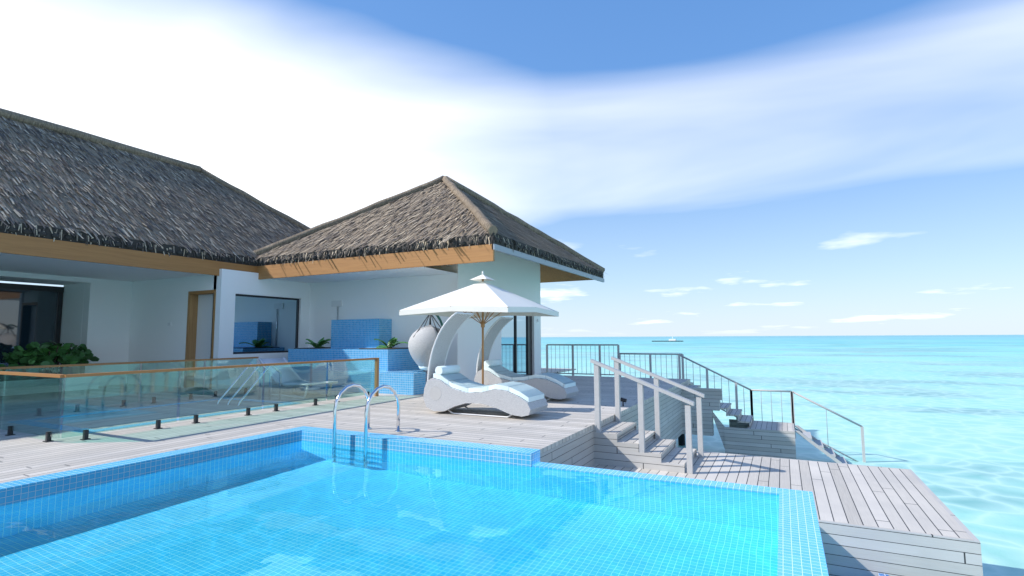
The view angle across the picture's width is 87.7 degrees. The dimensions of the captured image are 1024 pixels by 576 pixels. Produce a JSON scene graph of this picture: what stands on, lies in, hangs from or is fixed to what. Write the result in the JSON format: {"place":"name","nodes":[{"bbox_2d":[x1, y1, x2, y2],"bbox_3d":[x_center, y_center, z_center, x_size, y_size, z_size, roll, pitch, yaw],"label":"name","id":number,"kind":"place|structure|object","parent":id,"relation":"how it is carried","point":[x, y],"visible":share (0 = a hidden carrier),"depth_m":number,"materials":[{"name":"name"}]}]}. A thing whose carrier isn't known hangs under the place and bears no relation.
{"place":"outdoors","nodes":[
{"label":"outdoors","id":0,"kind":"place"},
{"bbox_2d":[0,364,18,370],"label":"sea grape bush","id":1,"kind":"object","parent":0,"point":[9,365],"visible":0.46,"depth_m":12.23,"materials":[{"name":"green plant"}]},
{"bbox_2d":[0,397,298,482],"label":"deck","id":2,"kind":"structure","parent":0,"point":[26,451],"depth_m":6.91,"materials":[{"name":"grey wood"}]},
{"bbox_2d":[0,376,98,395],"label":"planter box","id":3,"kind":"object","parent":2,"relation":"on","point":[20,386],"visible":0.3,"depth_m":12.62,"materials":[{"name":"white paint"}]},
{"bbox_2d":[2,340,98,377],"bbox_3d":[-11.269,1.746,13.022,1.304,0.938,1.739,0,-5,-7],"label":"sea grape bush","id":4,"kind":"object","parent":3,"relation":"on","point":[46,353],"visible":0.96,"depth_m":12.79,"materials":[{"name":"green plant"}]},
{"bbox_2d":[0,357,378,441],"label":"glass balustrade","id":5,"kind":"object","parent":2,"relation":"on","point":[48,436],"visible":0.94,"depth_m":8.70,"materials":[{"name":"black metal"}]},
{"bbox_2d":[0,376,687,466],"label":"deck","id":6,"kind":"structure","parent":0,"point":[558,431],"depth_m":9.28,"materials":[{"name":"grey wood"}]},
{"bbox_2d":[9,397,298,432],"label":"plunge pool","id":7,"kind":"structure","parent":6,"relation":"in","point":[31,422],"depth_m":8.45,"materials":[{"name":"tile"}]},
{"bbox_2d":[217,363,281,405],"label":"plunge pool rails","id":8,"kind":"object","parent":6,"relation":"on","point":[261,374],"visible":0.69,"depth_m":10.63,"materials":[{"name":"silver metal"}]},
{"bbox_2d":[0,250,540,389],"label":"villa walls","id":9,"kind":"structure","parent":6,"relation":"on","point":[107,321],"depth_m":14.41,"materials":[{"name":"white paint"}]},
{"bbox_2d":[0,283,63,378],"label":"sliding doors","id":10,"kind":"structure","parent":9,"relation":"attached to","point":[30,313],"depth_m":14.10,"materials":[{"name":"black glass"}]},
{"bbox_2d":[0,108,309,281],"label":"roof","id":11,"kind":"structure","parent":9,"relation":"on","point":[76,203],"depth_m":12.96,"materials":[{"name":"grey plant"}]},
{"bbox_2d":[184,290,215,388],"bbox_3d":[-7.889,1.313,13.708,1.130,2.480,0.303,-3,-6,27],"label":"entrance door","id":12,"kind":"structure","parent":9,"relation":"attached to","point":[200,326],"depth_m":13.85,"materials":[{"name":"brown wood"}]},
{"bbox_2d":[233,294,298,353],"bbox_3d":[-6.715,1.003,14.604,0.050,1.550,2.100,-3,-6,27],"label":"picture window","id":13,"kind":"structure","parent":9,"relation":"attached to","point":[265,324],"depth_m":14.55,"materials":[{"name":"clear glass"}]},
{"bbox_2d":[251,176,606,282],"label":"pavilion roof","id":14,"kind":"structure","parent":9,"relation":"on","point":[443,220],"depth_m":13.60,"materials":[{"name":"brown wicker"}]},
{"bbox_2d":[273,267,455,283],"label":"ceiling","id":15,"kind":"structure","parent":14,"relation":"attached to","point":[390,273],"depth_m":13.91,"materials":[{"name":"white paint"}]},
{"bbox_2d":[259,357,337,398],"bbox_3d":[-4.732,1.959,11.733,1.878,0.806,0.660,-4,-6,32],"label":"white lounger","id":16,"kind":"object","parent":6,"relation":"on","point":[291,377],"visible":0.92,"depth_m":11.88,"materials":[{"name":"white paint"}]},
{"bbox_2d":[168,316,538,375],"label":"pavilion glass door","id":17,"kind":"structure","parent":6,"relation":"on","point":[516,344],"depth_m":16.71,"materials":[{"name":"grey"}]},
{"bbox_2d":[288,300,425,394],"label":"tiled wall","id":18,"kind":"structure","parent":6,"relation":"on","point":[400,372],"depth_m":13.11,"materials":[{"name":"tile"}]},
{"bbox_2d":[305,337,330,347],"bbox_3d":[-5.275,1.569,14.710,0.705,0.416,0.970,-5,-7,39],"label":"potted plant","id":19,"kind":"object","parent":18,"relation":"on","point":[321,342],"visible":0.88,"depth_m":14.61,"materials":[{"name":"green plant"}]},
{"bbox_2d":[374,337,407,347],"bbox_3d":[-3.076,1.434,13.515,1.001,0.393,0.494,-2,-5,16],"label":"potted plant","id":20,"kind":"object","parent":18,"relation":"on","point":[393,340],"visible":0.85,"depth_m":13.44,"materials":[{"name":"green plant"}]},
{"bbox_2d":[332,383,401,450],"bbox_3d":[-1.887,2.056,6.931,0.610,1.596,0.705,-3,-6,27],"label":"pool ladder","id":21,"kind":"object","parent":6,"relation":"on","point":[367,411],"visible":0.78,"depth_m":6.82,"materials":[{"name":"silver metal"}]},
{"bbox_2d":[0,426,828,575],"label":"pool","id":22,"kind":"structure","parent":6,"relation":"in","point":[800,549],"depth_m":5.30,"materials":[{"name":"tile"}]},
{"bbox_2d":[0,441,778,575],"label":"pool water","id":23,"kind":"structure","parent":22,"relation":"in","point":[302,508],"depth_m":3.98,"materials":[{"name":"blue liquid"}]},
{"bbox_2d":[408,315,442,373],"bbox_3d":[-1.810,1.477,12.587,0.969,1.885,1.465,-3,-6,27],"label":"hanging egg chair","id":24,"kind":"object","parent":6,"relation":"on","point":[421,341],"visible":0.45,"depth_m":12.01,"materials":[{"name":"white wicker"}]},
{"bbox_2d":[399,271,558,383],"bbox_3d":[-0.594,0.953,10.860,2.394,2.600,2.394,-3,-6,27],"label":"parasol","id":25,"kind":"object","parent":6,"relation":"on","point":[482,300],"visible":0.88,"depth_m":10.31,"materials":[{"name":"white fabric"}]},
{"bbox_2d":[423,312,547,417],"bbox_3d":[-0.459,1.230,8.808,1.981,1.660,0.684,-3,-6,27],"label":"wicker lounger","id":26,"kind":"object","parent":6,"relation":"on","point":[448,387],"visible":1,"depth_m":8.69,"materials":[{"name":"white wicker"}]},
{"bbox_2d":[474,317,578,400],"bbox_3d":[0.267,1.429,11.010,2.081,1.660,0.684,-3,-6,27],"label":"wicker lounger","id":27,"kind":"object","parent":6,"relation":"on","point":[553,385],"visible":0.84,"depth_m":10.89,"materials":[{"name":"white wicker"}]},
{"bbox_2d":[620,397,626,405],"bbox_3d":[2.010,2.052,9.597,0.113,0.153,0.070,-3,-6,27],"label":"deck spotlight","id":28,"kind":"object","parent":6,"relation":"on","point":[623,400],"visible":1,"depth_m":9.59,"materials":[{"name":"black metal"}]},
{"bbox_2d":[0,0,1023,336],"label":"sky","id":29,"kind":"structure","parent":0,"point":[729,167],"materials":[{"name":"blue"}]},
{"bbox_2d":[541,368,692,384],"bbox_3d":[-1.003,3.285,20.467,15.530,0.280,4.000,-3,-6,27],"label":"deck step","id":30,"kind":"object","parent":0,"point":[555,370],"visible":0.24,"depth_m":18.78,"materials":[{"name":"grey wood"}]},
{"bbox_2d":[546,344,619,375],"bbox_3d":[2.322,2.496,17.724,2.560,1.254,0.060,-3,-6,27],"label":"railing","id":31,"kind":"object","parent":30,"relation":"on","point":[599,347],"visible":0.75,"depth_m":17.79,"materials":[{"name":"grey metal"}]},
{"bbox_2d":[618,353,683,378],"bbox_3d":[4.332,2.667,16.632,2.010,1.254,0.060,-3,-6,27],"label":"railing","id":32,"kind":"object","parent":30,"relation":"on","point":[650,360],"visible":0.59,"depth_m":16.61,"materials":[{"name":"grey metal"}]},
{"bbox_2d":[541,335,1023,575],"bbox_3d":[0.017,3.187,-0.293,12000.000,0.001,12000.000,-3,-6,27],"label":"sea","id":33,"kind":"structure","parent":0,"point":[941,417],"depth_m":27.65,"materials":[{"name":"teal liquid"}]},
{"bbox_2d":[652,337,682,341],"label":"boat","id":34,"kind":"object","parent":33,"relation":"on","point":[672,340],"visible":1,"depth_m":318.87,"materials":[{"name":"white metal"}]},
{"bbox_2d":[678,434,684,445],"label":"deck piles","id":35,"kind":"object","parent":33,"relation":"on","point":[681,439],"depth_m":15.65,"materials":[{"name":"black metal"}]},
{"bbox_2d":[682,385,848,463],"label":"stairs","id":36,"kind":"structure","parent":33,"relation":"in","point":[749,436],"depth_m":13.58,"materials":[{"name":"grey wood"}]},
{"bbox_2d":[678,354,793,426],"bbox_3d":[6.232,2.983,14.987,2.950,2.202,0.060,-3,-6,27],"label":"railing","id":37,"kind":"object","parent":36,"relation":"attached to","point":[736,390],"visible":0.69,"depth_m":14.91,"materials":[{"name":"grey metal"}]},
{"bbox_2d":[792,391,865,461],"bbox_3d":[8.231,3.762,13.902,1.600,2.071,0.060,-3,-6,27],"label":"railing","id":38,"kind":"object","parent":36,"relation":"on","point":[863,445],"visible":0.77,"depth_m":13.77,"materials":[{"name":"grey metal"}]},
{"bbox_2d":[590,451,982,575],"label":"platform","id":39,"kind":"structure","parent":33,"relation":"in","point":[874,520],"depth_m":5.40,"materials":[{"name":"grey wood"}]},
{"bbox_2d":[590,356,704,473],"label":"stairs","id":40,"kind":"structure","parent":39,"relation":"on","point":[617,442],"depth_m":7.54,"materials":[{"name":"grey wood"}]}
]}

